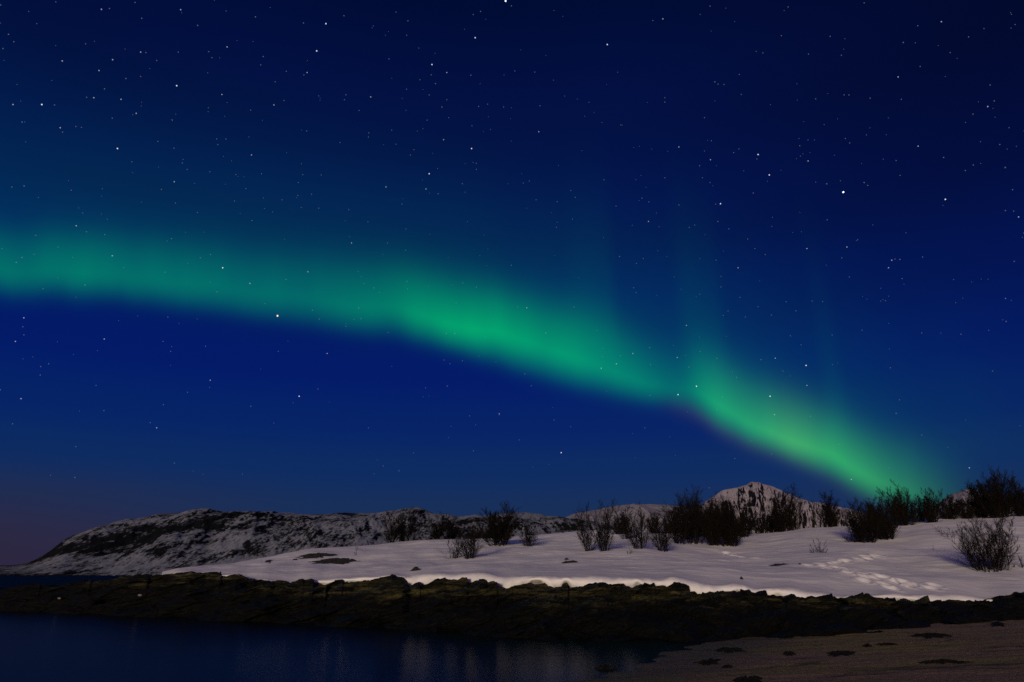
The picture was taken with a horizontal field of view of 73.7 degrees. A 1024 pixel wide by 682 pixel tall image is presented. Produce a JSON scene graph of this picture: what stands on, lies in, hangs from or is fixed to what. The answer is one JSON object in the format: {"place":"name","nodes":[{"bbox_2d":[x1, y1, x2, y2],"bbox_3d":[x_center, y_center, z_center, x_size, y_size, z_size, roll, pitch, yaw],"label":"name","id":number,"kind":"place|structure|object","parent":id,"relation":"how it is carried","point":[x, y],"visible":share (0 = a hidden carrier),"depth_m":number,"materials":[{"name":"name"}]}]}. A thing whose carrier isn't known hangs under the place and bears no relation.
{"place":"outdoors","nodes":[
{"label":"outdoors","id":0,"kind":"place"},
{"bbox_2d":[0,507,616,575],"bbox_3d":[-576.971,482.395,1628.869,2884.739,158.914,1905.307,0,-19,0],"label":"hill","id":1,"kind":"structure","parent":0,"point":[156,544],"depth_m":1218.28,"materials":[{"name":"white snow"}]},
{"bbox_2d":[0,576,707,681],"bbox_3d":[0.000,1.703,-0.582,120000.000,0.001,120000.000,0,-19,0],"label":"water","id":2,"kind":"structure","parent":0,"point":[41,647],"depth_m":16.60,"materials":[{"name":"blue liquid"}]},
{"bbox_2d":[0,571,1023,641],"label":"rocky shore","id":3,"kind":"structure","parent":0,"point":[604,611],"depth_m":24.42,"materials":[{"name":"brown stone"}]},
{"bbox_2d":[0,0,1023,564],"label":"sky","id":4,"kind":"structure","parent":0,"point":[533,387],"materials":[{"name":"blue"}]},
{"bbox_2d":[0,0,1022,477],"bbox_3d":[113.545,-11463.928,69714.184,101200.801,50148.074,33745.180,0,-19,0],"label":"faint stars","id":5,"kind":"object","parent":4,"relation":"in","point":[510,118],"visible":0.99,"depth_m":70549.12,"materials":[{"name":"white"}]},
{"bbox_2d":[162,515,1023,600],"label":"snow field","id":6,"kind":"structure","parent":0,"point":[909,563],"depth_m":36.07,"materials":[{"name":"white snow"}]},
{"bbox_2d":[293,553,336,558],"bbox_3d":[-13.718,15.309,48.332,3.900,0.700,4.477,0,-19,0],"label":"bare patch","id":7,"kind":"object","parent":6,"relation":"on","point":[313,555],"visible":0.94,"depth_m":47.60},
{"bbox_2d":[311,558,356,564],"bbox_3d":[-11.266,14.070,43.202,4.218,0.728,4.281,-5,-20,15],"label":"bare patch","id":8,"kind":"object","parent":6,"relation":"on","point":[343,561],"visible":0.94,"depth_m":42.80,"materials":[{"name":"brown soil"}]},
{"bbox_2d":[381,510,405,542],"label":"bare tree","id":9,"kind":"object","parent":6,"relation":"on","point":[394,534],"visible":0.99,"depth_m":64.65,"materials":[{"name":"black plant"}]},
{"bbox_2d":[388,507,425,541],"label":"bare tree","id":10,"kind":"object","parent":6,"relation":"on","point":[409,531],"visible":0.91,"depth_m":66.31,"materials":[{"name":"black plant"}]},
{"bbox_2d":[424,511,451,539],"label":"bare tree","id":11,"kind":"object","parent":6,"relation":"on","point":[434,532],"visible":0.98,"depth_m":68.11,"materials":[{"name":"black plant"}]},
{"bbox_2d":[443,513,457,538],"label":"bare tree","id":12,"kind":"object","parent":6,"relation":"on","point":[451,528],"visible":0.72,"depth_m":72.94,"materials":[{"name":"black plant"}]},
{"bbox_2d":[443,530,465,558],"bbox_3d":[-3.466,12.723,42.638,1.630,2.233,1.228,-10,-21,28],"label":"bare shrub","id":13,"kind":"object","parent":6,"relation":"on","point":[456,550],"visible":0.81,"depth_m":42.47,"materials":[{"name":"brown plant"}]},
{"bbox_2d":[456,520,484,558],"bbox_3d":[-2.540,12.216,41.686,1.812,2.627,2.065,0,-19,0],"label":"bare shrub","id":14,"kind":"object","parent":6,"relation":"on","point":[470,546],"visible":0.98,"depth_m":41.34,"materials":[{"name":"brown plant"}]},
{"bbox_2d":[474,500,523,545],"bbox_3d":[-0.961,14.437,53.661,4.119,3.770,4.537,0,-19,0],"label":"bare shrub","id":15,"kind":"object","parent":6,"relation":"on","point":[498,532],"visible":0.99,"depth_m":52.73,"materials":[{"name":"black plant"}]},
{"bbox_2d":[518,517,540,546],"bbox_3d":[1.189,14.782,52.686,1.881,2.654,2.017,10,-21,-27],"label":"bare shrub","id":16,"kind":"object","parent":6,"relation":"on","point":[528,536],"visible":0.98,"depth_m":52.19,"materials":[{"name":"brown plant"}]},
{"bbox_2d":[561,560,577,562],"bbox_3d":[3.060,11.749,35.960,1.245,0.386,1.866,0,-19,0],"label":"bare patch","id":17,"kind":"object","parent":6,"relation":"on","point":[572,561],"visible":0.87,"depth_m":35.66,"materials":[{"name":"brown soil"}]},
{"bbox_2d":[573,502,600,550],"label":"bare tree","id":18,"kind":"object","parent":6,"relation":"on","point":[586,540],"visible":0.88,"depth_m":42.62,"materials":[{"name":"black plant"}]},
{"bbox_2d":[586,499,619,550],"bbox_3d":[5.503,11.331,41.670,2.183,3.476,1.650,0,-19,0],"label":"bare tree","id":19,"kind":"object","parent":6,"relation":"on","point":[604,539],"visible":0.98,"depth_m":41.47,"materials":[{"name":"black plant"}]},
{"bbox_2d":[609,504,630,533],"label":"bare tree","id":20,"kind":"object","parent":6,"relation":"on","point":[617,531],"visible":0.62,"depth_m":67.33,"materials":[{"name":"black plant"}]},
{"bbox_2d":[618,506,635,538],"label":"bare tree","id":21,"kind":"object","parent":6,"relation":"on","point":[623,524],"visible":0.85,"depth_m":55.70,"materials":[{"name":"black plant"}]},
{"bbox_2d":[623,503,652,548],"bbox_3d":[7.947,11.672,42.888,2.058,3.250,1.782,15,-24,-37],"label":"bare tree","id":22,"kind":"object","parent":6,"relation":"on","point":[638,533],"visible":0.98,"depth_m":42.66,"materials":[{"name":"brown plant"}]},
{"bbox_2d":[645,510,662,532],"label":"bare tree","id":23,"kind":"object","parent":6,"relation":"on","point":[648,517],"visible":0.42,"depth_m":65.93,"materials":[{"name":"black plant"}]},
{"bbox_2d":[646,511,677,551],"bbox_3d":[9.374,11.735,42.007,2.252,2.895,1.907,0,-19,0],"label":"bare shrub","id":24,"kind":"object","parent":6,"relation":"on","point":[662,542],"visible":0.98,"depth_m":41.85,"materials":[{"name":"brown plant"}]},
{"bbox_2d":[659,509,677,533],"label":"bare tree","id":25,"kind":"object","parent":6,"relation":"on","point":[664,523],"visible":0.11,"depth_m":64.35,"materials":[{"name":"black plant"}]},
{"bbox_2d":[661,495,695,544],"bbox_3d":[11.919,12.870,48.992,2.541,3.853,2.631,0,-19,0],"label":"bare tree","id":26,"kind":"object","parent":6,"relation":"on","point":[675,531],"visible":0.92,"depth_m":48.82,"materials":[{"name":"black plant"}]},
{"bbox_2d":[667,497,698,538],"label":"bare tree","id":27,"kind":"object","parent":6,"relation":"on","point":[683,514],"visible":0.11,"depth_m":54.48,"materials":[{"name":"black plant"}]},
{"bbox_2d":[671,484,708,543],"bbox_3d":[13.154,12.670,49.707,3.016,4.620,3.218,0,-19,0],"label":"bare tree","id":28,"kind":"object","parent":6,"relation":"on","point":[694,534],"visible":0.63,"depth_m":49.73,"materials":[{"name":"black plant"}]},
{"bbox_2d":[686,490,721,535],"bbox_3d":[16.315,14.817,58.392,3.880,4.305,3.361,-8,-20,22],"label":"bare tree","id":29,"kind":"object","parent":6,"relation":"on","point":[712,500],"visible":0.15,"depth_m":58.26,"materials":[{"name":"black plant"}]},
{"bbox_2d":[694,504,725,545],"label":"bare tree","id":30,"kind":"object","parent":6,"relation":"on","point":[707,517],"visible":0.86,"depth_m":48.33,"materials":[{"name":"black plant"}]},
{"bbox_2d":[703,495,748,546],"bbox_3d":[15.297,12.811,48.451,2.937,3.937,3.287,-12,-22,31],"label":"bare tree","id":31,"kind":"object","parent":6,"relation":"on","point":[731,531],"visible":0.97,"depth_m":47.89,"materials":[{"name":"black plant"}]},
{"bbox_2d":[730,505,760,536],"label":"bare tree","id":32,"kind":"object","parent":6,"relation":"on","point":[749,525],"visible":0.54,"depth_m":58.15,"materials":[{"name":"black plant"}]},
{"bbox_2d":[748,503,769,533],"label":"bare tree","id":33,"kind":"object","parent":6,"relation":"on","point":[759,528],"visible":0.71,"depth_m":65.39,"materials":[{"name":"black plant"}]},
{"bbox_2d":[761,504,776,532],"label":"bare tree","id":34,"kind":"object","parent":6,"relation":"on","point":[770,529],"visible":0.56,"depth_m":65.87,"materials":[{"name":"black plant"}]},
{"bbox_2d":[767,501,783,532],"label":"bare tree","id":35,"kind":"object","parent":6,"relation":"on","point":[776,529],"visible":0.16,"depth_m":66.05,"materials":[{"name":"black plant"}]},
{"bbox_2d":[765,481,808,531],"bbox_3d":[25.423,15.481,63.430,3.857,4.825,4.418,-7,-20,20],"label":"bare tree","id":36,"kind":"object","parent":6,"relation":"on","point":[786,517],"visible":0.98,"depth_m":62.84,"materials":[{"name":"black plant"}]},
{"bbox_2d":[810,502,816,527],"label":"bare tree","id":37,"kind":"object","parent":6,"relation":"on","point":[813,517],"visible":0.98,"depth_m":63.01,"materials":[{"name":"black plant"}]},
{"bbox_2d":[809,539,827,552],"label":"bare shrub","id":38,"kind":"object","parent":6,"relation":"on","point":[819,549],"visible":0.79,"depth_m":40.14,"materials":[{"name":"brown plant"}]},
{"bbox_2d":[812,491,842,526],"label":"bare tree","id":39,"kind":"object","parent":6,"relation":"on","point":[831,517],"visible":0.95,"depth_m":61.52,"materials":[{"name":"black plant"}]},
{"bbox_2d":[844,531,857,542],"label":"bare shrub","id":40,"kind":"object","parent":6,"relation":"on","point":[850,540],"visible":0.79,"depth_m":46.06,"materials":[{"name":"black plant"}]},
{"bbox_2d":[840,495,887,542],"bbox_3d":[23.590,12.100,46.099,3.566,3.476,2.960,14,-24,-36],"label":"bare shrub","id":41,"kind":"object","parent":6,"relation":"on","point":[870,530],"visible":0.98,"depth_m":45.64,"materials":[{"name":"black plant"}]},
{"bbox_2d":[859,496,888,524],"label":"bare tree","id":42,"kind":"object","parent":6,"relation":"on","point":[876,509],"visible":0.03,"depth_m":53.77,"materials":[{"name":"black plant"}]},
{"bbox_2d":[862,487,900,539],"bbox_3d":[25.551,11.967,47.115,2.486,3.903,2.022,-9,-21,25],"label":"bare shrub","id":43,"kind":"object","parent":6,"relation":"on","point":[892,525],"visible":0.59,"depth_m":46.56,"materials":[{"name":"black plant"}]},
{"bbox_2d":[879,481,920,525],"bbox_3d":[32.448,13.612,57.144,2.834,4.191,2.890,0,-19,0],"label":"bare tree","id":44,"kind":"object","parent":6,"relation":"on","point":[904,512],"visible":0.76,"depth_m":56.45,"materials":[{"name":"black plant"}]},
{"bbox_2d":[913,498,926,521],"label":"bare tree","id":45,"kind":"object","parent":6,"relation":"on","point":[921,518],"visible":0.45,"depth_m":58.31,"materials":[{"name":"black plant"}]},
{"bbox_2d":[915,487,943,522],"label":"bare tree","id":46,"kind":"object","parent":6,"relation":"on","point":[931,510],"visible":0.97,"depth_m":56.20,"materials":[{"name":"black plant"}]},
{"bbox_2d":[939,493,961,519],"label":"bare tree","id":47,"kind":"object","parent":6,"relation":"on","point":[948,513],"visible":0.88,"depth_m":58.56,"materials":[{"name":"black plant"}]},
{"bbox_2d":[945,491,980,518],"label":"bare tree","id":48,"kind":"object","parent":6,"relation":"on","point":[962,510],"visible":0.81,"depth_m":58.28,"materials":[{"name":"black plant"}]},
{"bbox_2d":[962,488,988,517],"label":"bare tree","id":49,"kind":"object","parent":6,"relation":"on","point":[981,515],"visible":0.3,"depth_m":58.59,"materials":[{"name":"black plant"}]},
{"bbox_2d":[930,505,1023,571],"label":"bare shrub","id":50,"kind":"object","parent":6,"relation":"on","point":[999,554],"visible":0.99,"depth_m":32.88,"materials":[{"name":"brown plant"}]},
{"bbox_2d":[961,466,1023,517],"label":"bare tree","id":51,"kind":"object","parent":6,"relation":"on","point":[994,501],"visible":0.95,"depth_m":57.06,"materials":[{"name":"black plant"}]},
{"bbox_2d":[1009,483,1023,516],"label":"bare tree","id":52,"kind":"object","parent":6,"relation":"on","point":[1019,506],"visible":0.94,"depth_m":55.95,"materials":[{"name":"black plant"}]},
{"bbox_2d":[565,504,703,528],"bbox_3d":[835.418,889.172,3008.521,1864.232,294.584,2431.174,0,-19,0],"label":"hill","id":53,"kind":"structure","parent":0,"point":[652,508],"depth_m":2571.42,"materials":[{"name":"white snow"}]},
{"bbox_2d":[699,482,862,532],"bbox_3d":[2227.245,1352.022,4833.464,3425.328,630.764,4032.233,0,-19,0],"label":"mountain","id":54,"kind":"structure","parent":0,"point":[751,494],"depth_m":4313.55,"materials":[{"name":"white snow"}]},
{"bbox_2d":[571,620,1023,681],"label":"beach","id":55,"kind":"structure","parent":0,"point":[994,654],"depth_m":13.59,"materials":[{"name":"brown sand"}]},
{"bbox_2d":[596,665,618,670],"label":"seaweed","id":56,"kind":"object","parent":55,"relation":"on","point":[605,667],"visible":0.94,"depth_m":13.65,"materials":[{"name":"black plant"}]},
{"bbox_2d":[693,658,720,665],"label":"seaweed","id":57,"kind":"object","parent":55,"relation":"on","point":[709,661],"visible":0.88,"depth_m":13.90,"materials":[{"name":"black plant"}]},
{"bbox_2d":[722,664,732,668],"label":"seaweed","id":58,"kind":"object","parent":55,"relation":"on","point":[727,666],"visible":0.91,"depth_m":13.14,"materials":[{"name":"black plant"}]},
{"bbox_2d":[714,647,746,652],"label":"seaweed","id":59,"kind":"object","parent":55,"relation":"on","point":[728,649],"visible":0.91,"depth_m":16.36,"materials":[{"name":"black plant"}]},
{"bbox_2d":[732,675,761,681],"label":"seaweed","id":60,"kind":"object","parent":55,"relation":"on","point":[754,678],"visible":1,"depth_m":11.14,"materials":[{"name":"black plant"}]},
{"bbox_2d":[782,651,795,655],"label":"seaweed","id":61,"kind":"object","parent":55,"relation":"on","point":[787,653],"visible":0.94,"depth_m":14.84,"materials":[{"name":"black plant"}]},
{"bbox_2d":[827,650,854,656],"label":"seaweed","id":62,"kind":"object","parent":55,"relation":"on","point":[838,653],"visible":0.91,"depth_m":14.39,"materials":[{"name":"black plant"}]},
{"bbox_2d":[876,643,898,645],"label":"seaweed","id":63,"kind":"object","parent":55,"relation":"on","point":[883,644],"visible":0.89,"depth_m":15.90,"materials":[{"name":"black plant"}]},
{"bbox_2d":[912,633,951,638],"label":"seaweed","id":64,"kind":"object","parent":55,"relation":"on","point":[931,635],"visible":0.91,"depth_m":17.50,"materials":[{"name":"black plant"}]},
{"bbox_2d":[918,659,972,663],"bbox_3d":[7.806,5.854,12.297,0.829,0.234,0.854,8,-20,-22],"label":"seaweed","id":65,"kind":"object","parent":55,"relation":"on","point":[939,661],"visible":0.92,"depth_m":12.30,"materials":[{"name":"black plant"}]},
{"bbox_2d":[991,621,1005,627],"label":"seaweed","id":66,"kind":"object","parent":55,"relation":"on","point":[998,623],"visible":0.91,"depth_m":20.23,"materials":[{"name":"black plant"}]},
{"bbox_2d":[928,489,1019,518],"bbox_3d":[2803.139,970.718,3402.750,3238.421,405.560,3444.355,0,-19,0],"label":"hill","id":67,"kind":"structure","parent":0,"point":[958,495],"depth_m":3114.28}
]}

